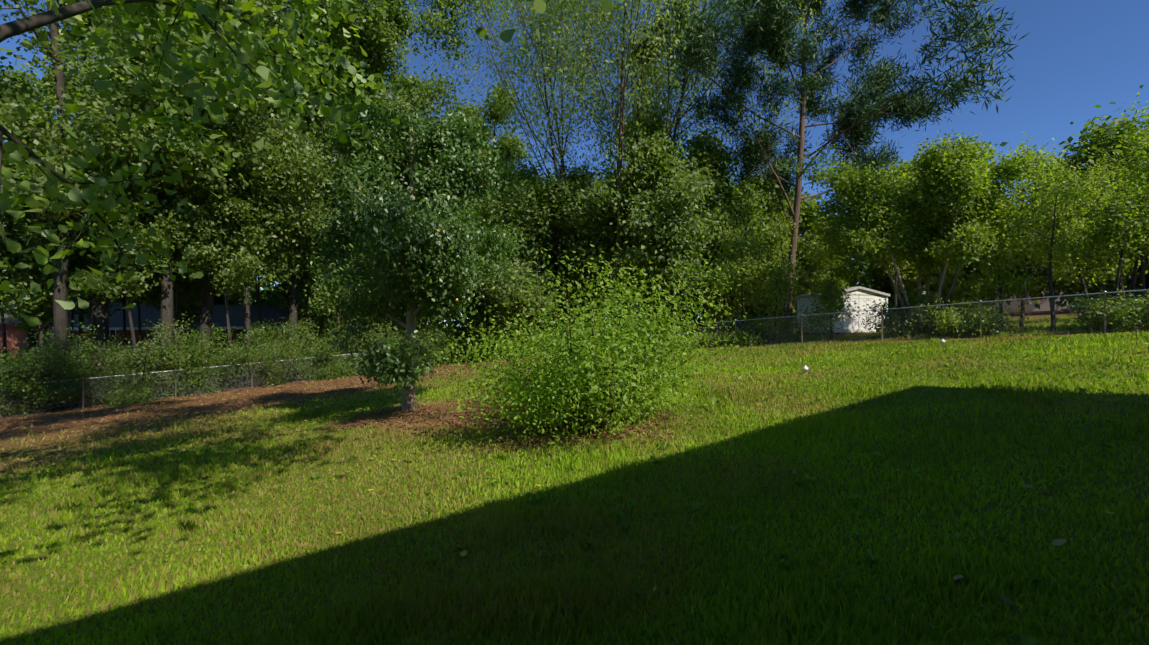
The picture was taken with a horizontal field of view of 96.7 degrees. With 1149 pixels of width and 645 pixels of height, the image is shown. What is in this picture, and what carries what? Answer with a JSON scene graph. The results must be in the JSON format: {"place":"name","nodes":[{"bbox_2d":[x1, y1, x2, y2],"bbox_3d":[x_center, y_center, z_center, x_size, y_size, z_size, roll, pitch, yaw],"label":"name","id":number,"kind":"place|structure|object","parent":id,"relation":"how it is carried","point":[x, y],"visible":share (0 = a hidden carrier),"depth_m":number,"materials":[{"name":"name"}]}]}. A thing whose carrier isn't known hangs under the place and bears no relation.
{"place":"outdoors","nodes":[
{"label":"outdoors","id":0,"kind":"place"},
{"bbox_2d":[0,310,1148,644],"bbox_3d":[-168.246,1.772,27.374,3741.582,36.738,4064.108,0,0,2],"label":"ground","id":1,"kind":"structure","parent":0,"point":[120,424],"depth_m":5.22,"materials":[{"name":"green plant"}]},
{"bbox_2d":[0,225,18,399],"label":"tree","id":2,"kind":"object","parent":1,"relation":"on","point":[4,342],"depth_m":27.17,"materials":[{"name":"green plant"}]},
{"bbox_2d":[0,150,32,323],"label":"tree","id":3,"kind":"object","parent":1,"relation":"on","point":[8,274],"visible":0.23,"depth_m":21.42,"materials":[{"name":"green plant"}]},
{"bbox_2d":[2,198,84,372],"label":"tree","id":4,"kind":"object","parent":1,"relation":"on","point":[25,277],"visible":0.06,"depth_m":25.51,"materials":[{"name":"green plant"}]},
{"bbox_2d":[0,61,91,167],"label":"oak tree","id":5,"kind":"object","parent":1,"relation":"on","point":[44,88],"visible":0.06,"depth_m":46.62,"materials":[{"name":"green plant"}]},
{"bbox_2d":[0,372,104,416],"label":"shrub","id":6,"kind":"object","parent":1,"relation":"on","point":[8,403],"visible":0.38,"depth_m":20.07,"materials":[{"name":"green plant"}]},
{"bbox_2d":[0,165,119,408],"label":"tree","id":7,"kind":"object","parent":1,"relation":"on","point":[27,306],"visible":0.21,"depth_m":21.35,"materials":[{"name":"green plant"}]},
{"bbox_2d":[0,327,126,411],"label":"shrub","id":8,"kind":"object","parent":1,"relation":"on","point":[55,365],"visible":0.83,"depth_m":20.02,"materials":[{"name":"green plant"}]},
{"bbox_2d":[4,231,135,336],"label":"tree","id":9,"kind":"object","parent":1,"relation":"on","point":[88,298],"depth_m":27.40,"materials":[{"name":"green plant"}]},
{"bbox_2d":[0,341,140,417],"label":"shrub","id":10,"kind":"object","parent":1,"relation":"on","point":[21,383],"visible":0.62,"depth_m":19.56,"materials":[{"name":"green plant"}]},
{"bbox_2d":[15,185,125,353],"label":"tree","id":11,"kind":"object","parent":1,"relation":"on","point":[74,311],"visible":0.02,"depth_m":28.42,"materials":[{"name":"green plant"}]},
{"bbox_2d":[26,142,132,400],"bbox_3d":[-24.121,-2.437,24.642,5.084,12.954,6.386,0,0,2],"label":"tree","id":12,"kind":"object","parent":1,"relation":"on","point":[81,313],"depth_m":24.54,"materials":[{"name":"green plant"}]},
{"bbox_2d":[0,345,177,406],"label":"shrub","id":13,"kind":"object","parent":1,"relation":"on","point":[29,372],"visible":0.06,"depth_m":22.06,"materials":[{"name":"green plant"}]},
{"bbox_2d":[6,314,195,399],"bbox_3d":[-21.031,1.658,22.619,10.488,4.266,5.791,0,0,2],"label":"shrub","id":14,"kind":"object","parent":1,"relation":"on","point":[147,344],"visible":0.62,"depth_m":22.28,"materials":[{"name":"green plant"}]},
{"bbox_2d":[57,165,184,383],"bbox_3d":[-20.024,-1.466,22.300,4.795,10.399,5.193,0,0,2],"label":"tree","id":15,"kind":"object","parent":1,"relation":"on","point":[109,287],"visible":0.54,"depth_m":22.23,"materials":[{"name":"green plant"}]},
{"bbox_2d":[0,334,242,406],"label":"shrub","id":16,"kind":"object","parent":1,"relation":"on","point":[107,384],"visible":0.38,"depth_m":21.85,"materials":[{"name":"green plant"}]},
{"bbox_2d":[89,380,161,407],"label":"shrub","id":17,"kind":"object","parent":1,"relation":"on","point":[133,395],"visible":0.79,"depth_m":21.00,"materials":[{"name":"green plant"}]},
{"bbox_2d":[0,1,289,402],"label":"oak tree","id":18,"kind":"object","parent":1,"relation":"on","point":[99,313],"visible":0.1,"depth_m":21.15,"materials":[{"name":"green plant"}]},
{"bbox_2d":[0,0,292,408],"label":"oak tree","id":19,"kind":"object","parent":1,"relation":"on","point":[9,106],"visible":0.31,"depth_m":20.53,"materials":[{"name":"green plant"}]},
{"bbox_2d":[63,320,254,399],"bbox_3d":[-19.049,2.082,23.781,7.419,4.341,5.419,0,0,-23],"label":"shrub","id":20,"kind":"object","parent":1,"relation":"on","point":[99,345],"visible":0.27,"depth_m":22.94,"materials":[{"name":"green plant"}]},
{"bbox_2d":[0,302,322,384],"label":"neighbour house","id":21,"kind":"structure","parent":1,"relation":"on","point":[236,315],"depth_m":41.40,"materials":[{"name":"blue brick"}]},
{"bbox_2d":[2,0,325,396],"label":"oak tree","id":22,"kind":"object","parent":1,"relation":"on","point":[166,300],"visible":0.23,"depth_m":23.27,"materials":[{"name":"green plant"}]},
{"bbox_2d":[112,324,235,394],"bbox_3d":[-19.927,1.879,24.683,4.905,3.628,4.687,0,0,2],"label":"shrub","id":23,"kind":"object","parent":1,"relation":"on","point":[143,363],"visible":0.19,"depth_m":24.46,"materials":[{"name":"green plant"}]},
{"bbox_2d":[101,330,254,396],"bbox_3d":[-18.386,2.034,23.753,6.147,3.771,4.316,0,0,-33],"label":"shrub","id":24,"kind":"object","parent":1,"relation":"on","point":[195,371],"visible":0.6,"depth_m":23.69,"materials":[{"name":"green plant"}]},
{"bbox_2d":[136,269,229,368],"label":"tree","id":25,"kind":"object","parent":1,"relation":"on","point":[192,299],"visible":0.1,"depth_m":37.73,"materials":[{"name":"green plant"}]},
{"bbox_2d":[130,207,237,329],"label":"tree","id":26,"kind":"object","parent":1,"relation":"on","point":[185,310],"visible":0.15,"depth_m":30.01,"materials":[{"name":"green plant"}]},
{"bbox_2d":[34,0,335,354],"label":"oak tree","id":27,"kind":"object","parent":1,"relation":"on","point":[251,243],"visible":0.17,"depth_m":26.72,"materials":[{"name":"green plant"}]},
{"bbox_2d":[125,163,244,349],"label":"tree","id":28,"kind":"object","parent":1,"relation":"on","point":[188,286],"visible":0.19,"depth_m":26.95,"materials":[{"name":"green plant"}]},
{"bbox_2d":[161,350,256,395],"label":"shrub","id":29,"kind":"object","parent":1,"relation":"on","point":[214,374],"visible":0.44,"depth_m":24.33,"materials":[{"name":"green plant"}]},
{"bbox_2d":[153,182,267,387],"bbox_3d":[-17.980,-1.992,25.910,4.697,11.170,5.461,0,0,-23],"label":"tree","id":30,"kind":"object","parent":1,"relation":"on","point":[232,279],"visible":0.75,"depth_m":25.17,"materials":[{"name":"green plant"}]},
{"bbox_2d":[140,319,285,386],"bbox_3d":[-18.218,1.660,26.708,8.970,3.720,6.052,0,0,2],"label":"shrub","id":31,"kind":"object","parent":1,"relation":"on","point":[258,342],"visible":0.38,"depth_m":26.68,"materials":[{"name":"green plant"}]},
{"bbox_2d":[202,279,265,304],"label":"oak tree","id":32,"kind":"object","parent":1,"relation":"on","point":[219,300],"visible":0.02,"depth_m":52.68,"materials":[{"name":"green plant"}]},
{"bbox_2d":[64,0,419,385],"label":"oak tree","id":33,"kind":"object","parent":1,"relation":"on","point":[282,173],"visible":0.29,"depth_m":26.26,"materials":[{"name":"green plant"}]},
{"bbox_2d":[165,321,321,387],"bbox_3d":[-16.027,1.787,24.949,6.430,3.738,5.570,0,0,39],"label":"shrub","id":34,"kind":"object","parent":1,"relation":"on","point":[273,376],"visible":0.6,"depth_m":24.98,"materials":[{"name":"green plant"}]},
{"bbox_2d":[198,173,289,373],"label":"tree","id":35,"kind":"object","parent":1,"relation":"on","point":[258,305],"depth_m":30.49,"materials":[{"name":"green plant"}]},
{"bbox_2d":[0,341,491,417],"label":"fence","id":36,"kind":"object","parent":1,"relation":"on","point":[252,378],"visible":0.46,"depth_m":22.92,"materials":[{"name":"silver metal"}]},
{"bbox_2d":[222,318,324,383],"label":"shrub","id":37,"kind":"object","parent":1,"relation":"on","point":[263,364],"visible":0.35,"depth_m":27.07,"materials":[{"name":"green plant"}]},
{"bbox_2d":[238,106,335,313],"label":"oak tree","id":38,"kind":"object","parent":1,"relation":"on","point":[283,294],"visible":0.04,"depth_m":50.22,"materials":[{"name":"green plant"}]},
{"bbox_2d":[0,0,611,326],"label":"tree","id":39,"kind":"object","parent":1,"relation":"on","point":[188,24],"visible":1,"depth_m":6.44,"materials":[{"name":"green plant"}]},
{"bbox_2d":[193,0,420,378],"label":"oak tree","id":40,"kind":"object","parent":1,"relation":"on","point":[293,305],"visible":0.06,"depth_m":30.08,"materials":[{"name":"green plant"}]},
{"bbox_2d":[260,318,357,380],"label":"shrub","id":41,"kind":"object","parent":1,"relation":"on","point":[306,334],"visible":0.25,"depth_m":27.59,"materials":[{"name":"green plant"}]},
{"bbox_2d":[252,318,379,379],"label":"shrub","id":42,"kind":"object","parent":1,"relation":"on","point":[297,358],"visible":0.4,"depth_m":28.25,"materials":[{"name":"green plant"}]},
{"bbox_2d":[289,337,360,378],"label":"shrub","id":43,"kind":"object","parent":1,"relation":"on","point":[323,349],"visible":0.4,"depth_m":27.48,"materials":[{"name":"green plant"}]},
{"bbox_2d":[284,172,370,354],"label":"tree","id":44,"kind":"object","parent":1,"relation":"on","point":[324,306],"visible":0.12,"depth_m":29.57,"materials":[{"name":"green plant"}]},
{"bbox_2d":[271,196,385,347],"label":"oak tree","id":45,"kind":"object","parent":1,"relation":"on","point":[304,313],"visible":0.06,"depth_m":47.19,"materials":[{"name":"green plant"}]},
{"bbox_2d":[305,358,357,380],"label":"shrub","id":46,"kind":"object","parent":1,"relation":"on","point":[338,371],"visible":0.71,"depth_m":27.02,"materials":[{"name":"green plant"}]},
{"bbox_2d":[0,356,684,467],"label":"mulch bed","id":47,"kind":"object","parent":1,"relation":"on","point":[366,419],"visible":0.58,"depth_m":11.32,"materials":[{"name":"brown"}]},
{"bbox_2d":[333,317,402,366],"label":"shrub","id":48,"kind":"object","parent":1,"relation":"on","point":[366,350],"visible":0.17,"depth_m":29.75,"materials":[{"name":"green plant"}]},
{"bbox_2d":[254,0,496,371],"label":"oak tree","id":49,"kind":"object","parent":1,"relation":"on","point":[396,15],"visible":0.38,"depth_m":30.37,"materials":[{"name":"green plant"}]},
{"bbox_2d":[328,69,434,325],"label":"oak tree","id":50,"kind":"object","parent":1,"relation":"on","point":[415,84],"visible":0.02,"depth_m":52.48,"materials":[{"name":"green plant"}]},
{"bbox_2d":[360,260,426,341],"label":"oak tree","id":51,"kind":"object","parent":1,"relation":"on","point":[393,303],"visible":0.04,"depth_m":49.96,"materials":[{"name":"green plant"}]},
{"bbox_2d":[364,308,452,364],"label":"shrub","id":52,"kind":"object","parent":1,"relation":"on","point":[430,339],"visible":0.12,"depth_m":30.99,"materials":[{"name":"green plant"}]},
{"bbox_2d":[299,93,531,411],"bbox_3d":[-3.798,-1.886,11.708,5.165,8.223,6.757,0,0,2],"label":"tree","id":53,"kind":"object","parent":1,"relation":"on","point":[395,193],"visible":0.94,"depth_m":11.28,"materials":[{"name":"green plant"}]},
{"bbox_2d":[430,324,490,362],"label":"shrub","id":54,"kind":"object","parent":1,"relation":"on","point":[462,343],"visible":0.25,"depth_m":34.07,"materials":[{"name":"green plant"}]},
{"bbox_2d":[450,317,508,358],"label":"shrub","id":55,"kind":"object","parent":1,"relation":"on","point":[476,324],"visible":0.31,"depth_m":36.30,"materials":[{"name":"green plant"}]},
{"bbox_2d":[452,174,520,354],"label":"oak tree","id":56,"kind":"object","parent":1,"relation":"on","point":[478,307],"visible":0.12,"depth_m":38.63,"materials":[{"name":"green plant"}]},
{"bbox_2d":[455,79,532,333],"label":"oak tree","id":57,"kind":"object","parent":1,"relation":"on","point":[502,143],"visible":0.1,"depth_m":60.18,"materials":[{"name":"green plant"}]},
{"bbox_2d":[477,153,601,341],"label":"oak tree","id":58,"kind":"object","parent":1,"relation":"on","point":[573,178],"visible":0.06,"depth_m":38.76,"materials":[{"name":"green plant"}]},
{"bbox_2d":[462,153,644,342],"bbox_3d":[-0.891,-4.747,34.135,13.012,13.926,15.865,0,0,2],"label":"oak tree","id":59,"kind":"object","parent":1,"relation":"on","point":[548,200],"visible":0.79,"depth_m":30.65,"materials":[{"name":"green plant"}]},
{"bbox_2d":[0,315,1148,644],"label":"lawn grass","id":60,"kind":"structure","parent":1,"relation":"on","point":[520,609],"depth_m":4.23,"materials":[{"name":"green plant"}]},
{"bbox_2d":[564,271,607,338],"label":"tree","id":61,"kind":"object","parent":1,"relation":"on","point":[583,304],"visible":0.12,"depth_m":33.18,"materials":[{"name":"green plant"}]},
{"bbox_2d":[406,226,771,457],"bbox_3d":[-0.326,0.443,8.811,5.181,3.852,8.088,0,0,-39],"label":"lime shrub","id":62,"kind":"object","parent":1,"relation":"on","point":[596,383],"visible":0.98,"depth_m":7.21,"materials":[{"name":"green plant"}]},
{"bbox_2d":[68,258,1148,344],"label":"treeline","id":63,"kind":"object","parent":1,"relation":"on","point":[265,293],"depth_m":71.51,"materials":[{"name":"green plant"}]},
{"bbox_2d":[410,0,841,348],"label":"tree","id":64,"kind":"object","parent":1,"relation":"on","point":[646,73],"visible":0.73,"depth_m":30.19,"materials":[{"name":"green plant"}]},
{"bbox_2d":[585,162,667,330],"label":"tree","id":65,"kind":"object","parent":1,"relation":"on","point":[624,302],"visible":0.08,"depth_m":50.81,"materials":[{"name":"green plant"}]},
{"bbox_2d":[164,342,1114,616],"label":"lawn leaf litter","id":66,"kind":"object","parent":1,"relation":"on","point":[1056,542],"visible":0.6,"depth_m":4.34,"materials":[{"name":"brown plant"}]},
{"bbox_2d":[561,102,793,331],"bbox_3d":[6.212,-5.937,29.360,14.182,15.007,10.871,0,0,2],"label":"oak tree","id":67,"kind":"object","parent":1,"relation":"on","point":[656,213],"visible":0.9,"depth_m":28.16,"materials":[{"name":"green plant"}]},
{"bbox_2d":[688,325,731,347],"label":"shrub","id":68,"kind":"object","parent":1,"relation":"on","point":[712,341],"visible":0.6,"depth_m":24.90,"materials":[{"name":"green plant"}]},
{"bbox_2d":[708,226,775,331],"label":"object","id":69,"kind":"object","parent":1,"relation":"on","point":[743,246],"visible":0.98,"depth_m":23.92,"materials":[{"name":"green plant"}]},
{"bbox_2d":[692,190,797,329],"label":"tree","id":70,"kind":"object","parent":1,"relation":"on","point":[727,299],"visible":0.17,"depth_m":45.87,"materials":[{"name":"green plant"}]},
{"bbox_2d":[714,306,784,339],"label":"shrub","id":71,"kind":"object","parent":1,"relation":"on","point":[738,322],"visible":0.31,"depth_m":25.09,"materials":[{"name":"green plant"}]},
{"bbox_2d":[729,321,779,346],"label":"shrub","id":72,"kind":"object","parent":1,"relation":"on","point":[755,333],"visible":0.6,"depth_m":23.23,"materials":[{"name":"green plant"}]},
{"bbox_2d":[724,205,809,327],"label":"thicket tree","id":73,"kind":"object","parent":1,"relation":"on","point":[756,312],"depth_m":51.32,"materials":[{"name":"green plant"}]},
{"bbox_2d":[751,251,806,340],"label":"tree","id":74,"kind":"object","parent":1,"relation":"on","point":[778,287],"visible":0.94,"depth_m":23.54,"materials":[{"name":"green plant"}]},
{"bbox_2d":[753,204,814,298],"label":"tree","id":75,"kind":"object","parent":1,"relation":"on","point":[780,233],"visible":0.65,"depth_m":29.10,"materials":[{"name":"green plant"}]},
{"bbox_2d":[745,311,826,342],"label":"shrub","id":76,"kind":"object","parent":1,"relation":"on","point":[791,335],"visible":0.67,"depth_m":23.96,"materials":[{"name":"green plant"}]},
{"bbox_2d":[752,185,856,322],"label":"tree","id":77,"kind":"object","parent":1,"relation":"on","point":[804,228],"visible":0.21,"depth_m":44.60,"materials":[{"name":"green plant"}]},
{"bbox_2d":[494,289,1148,356],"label":"fence","id":78,"kind":"object","parent":1,"relation":"on","point":[980,305],"visible":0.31,"depth_m":18.48,"materials":[{"name":"silver metal"}]},
{"bbox_2d":[798,242,848,309],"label":"tree","id":79,"kind":"object","parent":1,"relation":"on","point":[817,281],"visible":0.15,"depth_m":26.61,"materials":[{"name":"green plant"}]},
{"bbox_2d":[621,0,1031,329],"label":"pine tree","id":80,"kind":"object","parent":1,"relation":"on","point":[858,114],"visible":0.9,"depth_m":26.59,"materials":[{"name":"green plant"}]},
{"bbox_2d":[794,225,865,339],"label":"tree","id":81,"kind":"object","parent":1,"relation":"on","point":[831,295],"visible":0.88,"depth_m":22.62,"materials":[{"name":"green plant"}]},
{"bbox_2d":[795,286,889,335],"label":"shed","id":82,"kind":"structure","parent":1,"relation":"on","point":[860,295],"depth_m":25.83,"materials":[{"name":"white"}]},
{"bbox_2d":[870,166,916,307],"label":"tree","id":83,"kind":"object","parent":1,"relation":"on","point":[895,297],"visible":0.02,"depth_m":26.36,"materials":[{"name":"green plant"}]},
{"bbox_2d":[862,297,940,338],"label":"shrub","id":84,"kind":"object","parent":1,"relation":"on","point":[898,333],"visible":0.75,"depth_m":20.33,"materials":[{"name":"green plant"}]},
{"bbox_2d":[851,259,987,312],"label":"thicket tree","id":85,"kind":"object","parent":1,"relation":"on","point":[885,288],"visible":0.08,"depth_m":45.47,"materials":[{"name":"green plant"}]},
{"bbox_2d":[780,130,1062,334],"bbox_3d":[12.972,-3.330,20.570,8.468,8.104,6.251,0,0,2],"label":"crape tree","id":86,"kind":"object","parent":1,"relation":"on","point":[886,224],"visible":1,"depth_m":19.81,"materials":[{"name":"green plant"}]},
{"bbox_2d":[854,280,996,335],"bbox_3d":[13.611,-0.222,20.702,3.626,2.889,5.837,0,0,-40],"label":"shrub","id":87,"kind":"object","parent":1,"relation":"on","point":[918,302],"visible":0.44,"depth_m":19.98,"materials":[{"name":"green plant"}]},
{"bbox_2d":[842,142,1027,317],"bbox_3d":[26.727,-6.577,39.682,11.976,13.076,11.046,0,0,2],"label":"tree","id":88,"kind":"object","parent":1,"relation":"on","point":[935,280],"visible":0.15,"depth_m":37.20,"materials":[{"name":"green plant"}]},
{"bbox_2d":[914,292,1040,337],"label":"shrub","id":89,"kind":"object","parent":1,"relation":"on","point":[947,319],"visible":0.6,"depth_m":18.31,"materials":[{"name":"green plant"}]},
{"bbox_2d":[955,308,1022,337],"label":"shrub","id":90,"kind":"object","parent":1,"relation":"on","point":[992,331],"visible":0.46,"depth_m":17.79,"materials":[{"name":"green plant"}]},
{"bbox_2d":[938,186,1047,320],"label":"tree","id":91,"kind":"object","parent":1,"relation":"on","point":[987,279],"visible":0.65,"depth_m":18.75,"materials":[{"name":"green plant"}]},
{"bbox_2d":[949,189,1059,312],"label":"tree","id":92,"kind":"object","parent":1,"relation":"on","point":[1016,274],"visible":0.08,"depth_m":37.66,"materials":[{"name":"green plant"}]},
{"bbox_2d":[941,278,1072,312],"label":"house","id":93,"kind":"structure","parent":1,"relation":"on","point":[1046,306],"depth_m":49.67,"materials":[{"name":"white"}]},
{"bbox_2d":[984,131,1090,327],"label":"tree","id":94,"kind":"object","parent":1,"relation":"on","point":[1048,171],"visible":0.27,"depth_m":19.64,"materials":[{"name":"green plant"}]},
{"bbox_2d":[962,170,1148,331],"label":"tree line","id":95,"kind":"object","parent":1,"relation":"on","point":[1046,249],"visible":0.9,"depth_m":17.85,"materials":[{"name":"green plant"}]},
{"bbox_2d":[1007,102,1148,312],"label":"tree","id":96,"kind":"object","parent":1,"relation":"on","point":[1101,139],"visible":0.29,"depth_m":31.02,"materials":[{"name":"green plant"}]},
{"bbox_2d":[1021,164,1147,298],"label":"tree","id":97,"kind":"object","parent":1,"relation":"on","point":[1073,225],"visible":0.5,"depth_m":19.49,"materials":[{"name":"green plant"}]},
{"bbox_2d":[1046,183,1148,304],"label":"tree","id":98,"kind":"object","parent":1,"relation":"on","point":[1118,228],"visible":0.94,"depth_m":16.25,"materials":[{"name":"green plant"}]},
{"bbox_2d":[1053,287,1148,332],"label":"shrub","id":99,"kind":"object","parent":1,"relation":"on","point":[1086,302],"visible":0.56,"depth_m":16.24,"materials":[{"name":"green plant"}]},
{"bbox_2d":[1055,146,1146,303],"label":"tree","id":100,"kind":"object","parent":1,"relation":"on","point":[1121,286],"visible":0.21,"depth_m":21.10,"materials":[{"name":"green plant"}]},
{"bbox_2d":[1066,85,1148,302],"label":"tree","id":101,"kind":"object","parent":1,"relation":"on","point":[1145,224],"visible":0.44,"depth_m":16.22,"materials":[{"name":"green plant"}]},
{"bbox_2d":[1069,283,1148,332],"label":"shrub","id":102,"kind":"object","parent":1,"relation":"on","point":[1108,326],"visible":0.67,"depth_m":15.70,"materials":[{"name":"green plant"}]},
{"bbox_2d":[1070,124,1148,294],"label":"tree","id":103,"kind":"object","parent":1,"relation":"on","point":[1142,178],"visible":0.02,"depth_m":29.73,"materials":[{"name":"green plant"}]},
{"bbox_2d":[1082,147,1148,299],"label":"tree","id":104,"kind":"object","parent":1,"relation":"on","point":[1133,280],"visible":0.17,"depth_m":17.09,"materials":[{"name":"green plant"}]},
{"bbox_2d":[0,0,1148,326],"label":"sky","id":105,"kind":"structure","parent":0,"point":[1077,56],"materials":[{"name":"blue"}]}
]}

